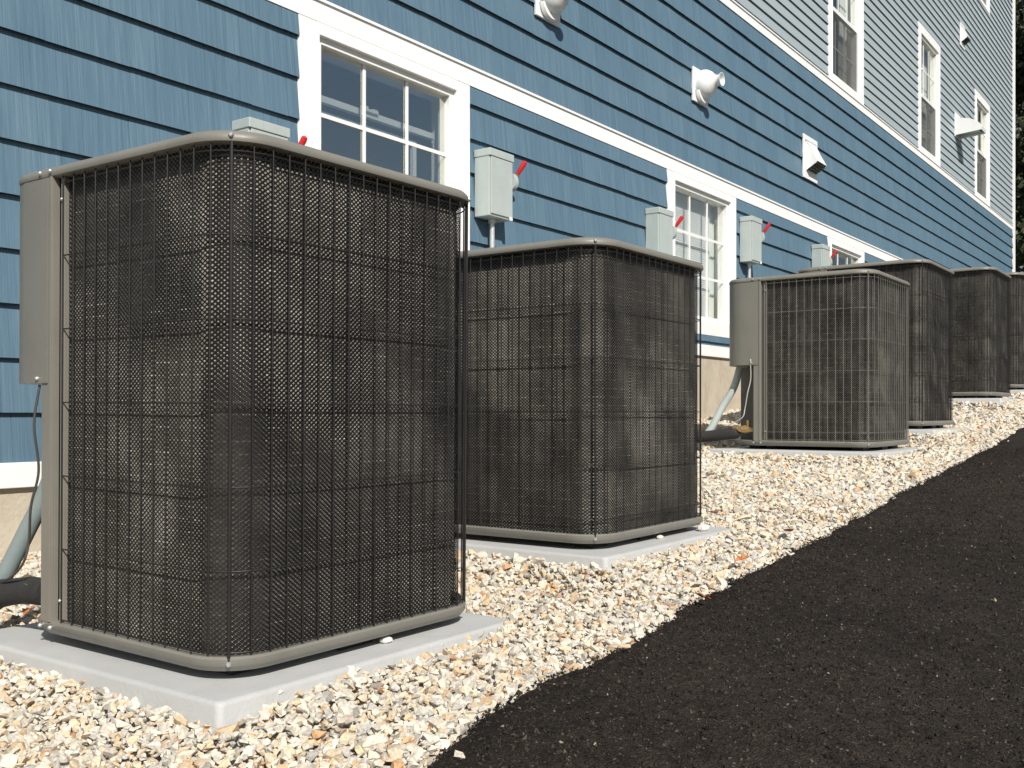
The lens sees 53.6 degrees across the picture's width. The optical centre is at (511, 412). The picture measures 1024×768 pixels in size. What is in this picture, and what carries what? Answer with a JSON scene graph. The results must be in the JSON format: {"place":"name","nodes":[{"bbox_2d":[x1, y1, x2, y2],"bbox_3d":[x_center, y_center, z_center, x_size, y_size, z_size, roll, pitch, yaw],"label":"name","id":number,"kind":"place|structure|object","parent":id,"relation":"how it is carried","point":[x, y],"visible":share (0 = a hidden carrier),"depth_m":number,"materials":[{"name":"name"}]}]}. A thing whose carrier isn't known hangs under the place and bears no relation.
{"place":"outdoors","nodes":[
{"label":"outdoors","id":0,"kind":"place"},
{"bbox_2d":[427,427,1023,767],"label":"asphalt","id":1,"kind":"structure","parent":0,"point":[802,755],"depth_m":2.07,"materials":[{"name":"black asphalt"}]},
{"bbox_2d":[693,592,710,598],"bbox_3d":[0.478,0.459,2.549,0.047,0.011,0.044,16,-7,16],"label":"leaf","id":2,"kind":"object","parent":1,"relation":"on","point":[701,595],"visible":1,"depth_m":2.54,"materials":[{"name":"brown plant"}]},
{"bbox_3d":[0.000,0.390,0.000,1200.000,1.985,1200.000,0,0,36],"label":"ground","id":3,"kind":"structure","parent":0,"visible":0},
{"bbox_2d":[0,0,1014,560],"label":"apartment building","id":4,"kind":"structure","parent":3,"relation":"on","point":[596,118],"depth_m":6.47,"materials":[{"name":"wood"}]},
{"bbox_2d":[232,117,307,144],"bbox_3d":[-0.984,-0.622,4.138,0.162,1.104,0.267,0,0,36],"label":"disconnect switch","id":5,"kind":"object","parent":4,"relation":"attached to","point":[250,124],"visible":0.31,"depth_m":4.07,"materials":[{"name":"grey metal"}]},
{"bbox_2d":[251,128,287,140],"bbox_3d":[-0.981,-0.982,4.106,0.006,0.300,0.191,0,0,36],"label":"door","id":6,"kind":"structure","parent":5,"relation":"in","point":[252,130],"depth_m":4.08,"materials":[{"name":"grey metal"}]},
{"bbox_2d":[297,14,469,250],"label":"window","id":7,"kind":"structure","parent":4,"relation":"in","point":[343,112],"depth_m":5.23,"materials":[{"name":"white plastic"}]},
{"bbox_2d":[474,147,526,247],"bbox_3d":[-0.058,-0.837,5.417,0.162,1.104,0.267,0,0,36],"label":"disconnect switch","id":8,"kind":"object","parent":4,"relation":"attached to","point":[496,182],"visible":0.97,"depth_m":5.35,"materials":[{"name":"grey metal"}]},
{"bbox_2d":[491,156,511,217],"bbox_3d":[-0.055,-1.197,5.386,0.006,0.300,0.191,0,0,36],"label":"door","id":9,"kind":"structure","parent":8,"relation":"in","point":[501,170],"depth_m":5.38,"materials":[{"name":"grey metal"}]},
{"bbox_2d":[534,0,568,27],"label":"round vent","id":10,"kind":"object","parent":4,"relation":"attached to","point":[549,11],"visible":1,"depth_m":5.84,"materials":[{"name":"white plastic"}]},
{"bbox_2d":[645,207,683,254],"bbox_3d":[1.048,-0.837,6.944,0.162,1.104,0.267,0,0,36],"label":"disconnect switch","id":11,"kind":"object","parent":4,"relation":"attached to","point":[661,232],"visible":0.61,"depth_m":6.87,"materials":[{"name":"grey metal"}]},
{"bbox_2d":[659,213,672,254],"bbox_3d":[1.051,-1.197,6.913,0.006,0.300,0.191,0,0,36],"label":"door","id":12,"kind":"structure","parent":11,"relation":"in","point":[665,222],"depth_m":6.90,"materials":[{"name":"grey metal"}]},
{"bbox_2d":[666,169,735,337],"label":"window","id":13,"kind":"structure","parent":4,"relation":"in","point":[694,240],"depth_m":7.87,"materials":[{"name":"white plastic"}]},
{"bbox_2d":[692,66,724,107],"bbox_3d":[1.470,-2.425,7.510,0.186,0.255,0.250,0,0,36],"label":"round vent","id":14,"kind":"object","parent":4,"relation":"attached to","point":[706,84],"visible":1,"depth_m":7.46,"materials":[{"name":"white plastic"}]},
{"bbox_2d":[740,215,770,277],"bbox_3d":[1.974,-1.022,8.224,0.162,1.114,0.267,0,0,36],"label":"disconnect switch","id":15,"kind":"object","parent":4,"relation":"attached to","point":[752,237],"visible":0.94,"depth_m":8.15,"materials":[{"name":"grey metal"}]},
{"bbox_2d":[752,221,761,261],"bbox_3d":[1.977,-1.382,8.192,0.006,0.310,0.191,0,0,36],"label":"door","id":16,"kind":"structure","parent":15,"relation":"in","point":[756,227],"depth_m":8.18,"materials":[{"name":"grey metal"}]},
{"bbox_2d":[802,133,826,183],"bbox_3d":[2.828,-2.372,9.440,0.122,0.400,0.370,0,0,36],"label":"hooded vent","id":17,"kind":"object","parent":4,"relation":"attached to","point":[813,164],"visible":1,"depth_m":9.37,"materials":[{"name":"white plastic"}]},
{"bbox_2d":[811,244,836,266],"bbox_3d":[2.953,-1.022,9.577,0.162,1.114,0.267,0,0,36],"label":"disconnect switch","id":18,"kind":"object","parent":4,"relation":"attached to","point":[821,257],"visible":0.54,"depth_m":9.50,"materials":[{"name":"grey metal"}]},
{"bbox_2d":[822,249,829,266],"bbox_3d":[2.956,-1.382,9.545,0.006,0.310,0.191,0,0,36],"label":"door","id":19,"kind":"structure","parent":18,"relation":"in","point":[825,253],"depth_m":9.52,"materials":[{"name":"grey metal"}]},
{"bbox_2d":[827,0,863,104],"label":"window","id":20,"kind":"structure","parent":4,"relation":"in","point":[845,38],"depth_m":10.51,"materials":[{"name":"white plastic"}]},
{"bbox_2d":[827,237,864,265],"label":"window","id":21,"kind":"structure","parent":4,"relation":"in","point":[856,256],"depth_m":10.52,"materials":[{"name":"white plastic"}]},
{"bbox_2d":[917,21,940,166],"bbox_3d":[5.328,-4.085,13.136,0.178,1.609,1.130,0,0,36],"label":"window","id":22,"kind":"structure","parent":4,"relation":"in","point":[929,112],"depth_m":13.32,"materials":[{"name":"white plastic"}]},
{"bbox_2d":[960,22,970,50],"bbox_3d":[6.503,-5.410,14.538,0.099,0.330,0.300,0,0,36],"label":"hooded vent","id":23,"kind":"object","parent":4,"relation":"attached to","point":[964,39],"visible":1,"depth_m":14.47,"materials":[{"name":"white plastic"}]},
{"bbox_2d":[954,112,986,140],"bbox_3d":[6.433,-4.048,14.225,0.360,0.340,0.320,0,0,36],"label":"hooded vent","id":24,"kind":"object","parent":4,"relation":"attached to","point":[966,127],"visible":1,"depth_m":14.17,"materials":[{"name":"white plastic"}]},
{"bbox_2d":[974,88,989,205],"bbox_3d":[7.260,-4.085,15.743,0.104,1.609,1.120,0,0,36],"label":"window","id":25,"kind":"structure","parent":4,"relation":"in","point":[982,108],"depth_m":15.86,"materials":[{"name":"white plastic"}]},
{"bbox_2d":[980,0,989,14],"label":"window","id":26,"kind":"structure","parent":4,"relation":"in","point":[986,3],"depth_m":16.04,"materials":[{"name":"white plastic"}]},
{"bbox_2d":[0,391,1023,767],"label":"gravel","id":27,"kind":"structure","parent":3,"relation":"on","point":[766,501],"depth_m":2.34,"materials":[{"name":"beige gravel"}]},
{"bbox_2d":[17,605,35,614],"bbox_3d":[-1.228,0.500,2.571,0.049,0.010,0.053,-17,14,0],"label":"leaf","id":28,"kind":"object","parent":27,"relation":"on","point":[24,611],"visible":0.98,"depth_m":2.57,"materials":[{"name":"orange plant"}]},
{"bbox_2d":[0,612,513,753],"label":"equipment pad","id":29,"kind":"object","parent":27,"relation":"on","point":[215,699],"visible":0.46,"depth_m":2.02,"materials":[{"name":"grey concrete"}]},
{"bbox_2d":[19,130,470,674],"bbox_3d":[-0.621,-0.024,2.397,0.812,1.051,0.786,1,0,36],"label":"air conditioner","id":30,"kind":"object","parent":29,"relation":"on","point":[238,355],"visible":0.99,"depth_m":2.08,"materials":[{"name":"beige metal"}]},
{"bbox_2d":[0,480,40,578],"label":"electrical conduit","id":31,"kind":"object","parent":30,"relation":"attached to","point":[12,559],"visible":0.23,"depth_m":2.41,"materials":[{"name":"grey plastic"}]},
{"bbox_2d":[0,577,40,607],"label":"insulated pipe","id":32,"kind":"object","parent":30,"relation":"attached to","point":[15,591],"visible":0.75,"depth_m":2.29,"materials":[{"name":"black plastic"}]},
{"bbox_2d":[0,385,40,580],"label":"control wire","id":33,"kind":"object","parent":30,"relation":"hanging from","point":[35,486],"visible":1,"depth_m":2.24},
{"bbox_2d":[380,636,392,643],"bbox_3d":[-0.276,0.499,2.232,0.025,0.016,0.033,0,0,36],"label":"stone","id":34,"kind":"object","parent":29,"relation":"on","point":[386,639],"visible":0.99,"depth_m":2.22,"materials":[{"name":"white stone"}]},
{"bbox_2d":[454,526,729,588],"bbox_3d":[0.150,0.457,3.469,0.938,0.105,0.902,0,0,36],"label":"equipment pad","id":35,"kind":"object","parent":27,"relation":"on","point":[602,557],"visible":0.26,"depth_m":3.07,"materials":[{"name":"grey concrete"}]},
{"bbox_2d":[455,237,703,547],"bbox_3d":[0.150,-0.065,3.469,0.812,0.935,0.786,0,0,36],"label":"air conditioner","id":36,"kind":"object","parent":35,"relation":"on","point":[581,378],"visible":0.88,"depth_m":3.11,"materials":[{"name":"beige metal"}]},
{"bbox_2d":[697,524,709,530],"bbox_3d":[0.654,0.393,3.472,0.049,0.026,0.041,0,0,-24],"label":"stone","id":37,"kind":"object","parent":35,"relation":"on","point":[703,527],"visible":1,"depth_m":3.46,"materials":[{"name":"white stone"}]},
{"bbox_2d":[734,553,749,560],"bbox_3d":[0.665,0.420,2.941,0.052,0.013,0.049,-14,11,-13],"label":"leaf","id":38,"kind":"object","parent":27,"relation":"on","point":[741,557],"visible":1,"depth_m":2.95,"materials":[{"name":"orange plant"}]},
{"bbox_2d":[709,446,916,464],"bbox_3d":[1.704,0.246,5.616,0.938,0.105,0.902,0,0,36],"label":"equipment pad","id":39,"kind":"object","parent":27,"relation":"on","point":[834,452],"visible":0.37,"depth_m":5.33,"materials":[{"name":"grey concrete"}]},
{"bbox_2d":[729,269,909,450],"bbox_3d":[1.704,-0.276,5.616,0.812,0.937,0.786,0,0,36],"label":"air conditioner","id":40,"kind":"object","parent":39,"relation":"on","point":[825,351],"visible":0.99,"depth_m":5.30,"materials":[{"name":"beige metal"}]},
{"bbox_2d":[694,428,740,442],"bbox_3d":[0.758,0.138,5.781,1.104,0.122,0.076,0,0,28],"label":"insulated pipe","id":41,"kind":"object","parent":40,"relation":"attached to","point":[720,434],"visible":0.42,"depth_m":5.55,"materials":[{"name":"black plastic"}]},
{"bbox_2d":[694,366,748,447],"bbox_3d":[0.834,-0.040,5.871,1.105,0.542,0.141,0,0,36],"label":"electrical conduit","id":42,"kind":"object","parent":40,"relation":"attached to","point":[722,406],"visible":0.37,"depth_m":5.62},
{"bbox_2d":[724,359,750,425],"bbox_3d":[1.222,-0.108,5.488,0.163,0.364,0.018,0,0,34],"label":"control wire","id":43,"kind":"object","parent":40,"relation":"hanging from","point":[746,397],"visible":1,"depth_m":5.46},
{"bbox_2d":[905,427,965,444],"bbox_3d":[2.322,0.147,6.471,0.938,0.105,0.902,0,0,36],"label":"equipment pad","id":44,"kind":"object","parent":27,"relation":"on","point":[923,431],"visible":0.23,"depth_m":5.90,"materials":[{"name":"grey concrete"}]},
{"bbox_2d":[797,259,953,428],"bbox_3d":[2.322,-0.415,6.471,0.812,1.019,0.786,0,0,36],"label":"air conditioner","id":45,"kind":"object","parent":44,"relation":"on","point":[930,351],"visible":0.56,"depth_m":6.05,"materials":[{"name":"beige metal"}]},
{"bbox_2d":[952,398,1018,409],"bbox_3d":[3.466,-0.058,8.050,0.938,0.105,0.902,0,0,36],"label":"equipment pad","id":46,"kind":"object","parent":27,"relation":"on","point":[985,400],"visible":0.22,"depth_m":7.52,"materials":[{"name":"grey concrete"}]},
{"bbox_2d":[949,267,1010,397],"bbox_3d":[3.466,-0.609,8.050,0.812,0.996,0.786,0,0,36],"label":"air conditioner","id":47,"kind":"object","parent":46,"relation":"on","point":[980,332],"visible":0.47,"depth_m":7.64,"materials":[{"name":"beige metal"}]},
{"bbox_2d":[1010,390,1023,396],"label":"equipment pad","id":48,"kind":"object","parent":27,"relation":"on","point":[1014,391],"depth_m":8.43,"materials":[{"name":"grey concrete"}]},
{"bbox_2d":[1006,272,1023,389],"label":"air conditioner","id":49,"kind":"object","parent":48,"relation":"on","point":[1017,331],"visible":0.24,"depth_m":8.53,"materials":[{"name":"beige metal"}]},
{"bbox_2d":[1015,0,1023,271],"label":"tree","id":50,"kind":"object","parent":3,"relation":"on","point":[1019,168],"visible":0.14,"depth_m":22.55,"materials":[{"name":"green plant"}]},
{"bbox_2d":[1015,0,1023,267],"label":"tree","id":51,"kind":"object","parent":3,"relation":"on","point":[1020,108],"visible":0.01,"depth_m":25.06,"materials":[{"name":"green plant"}]}
]}

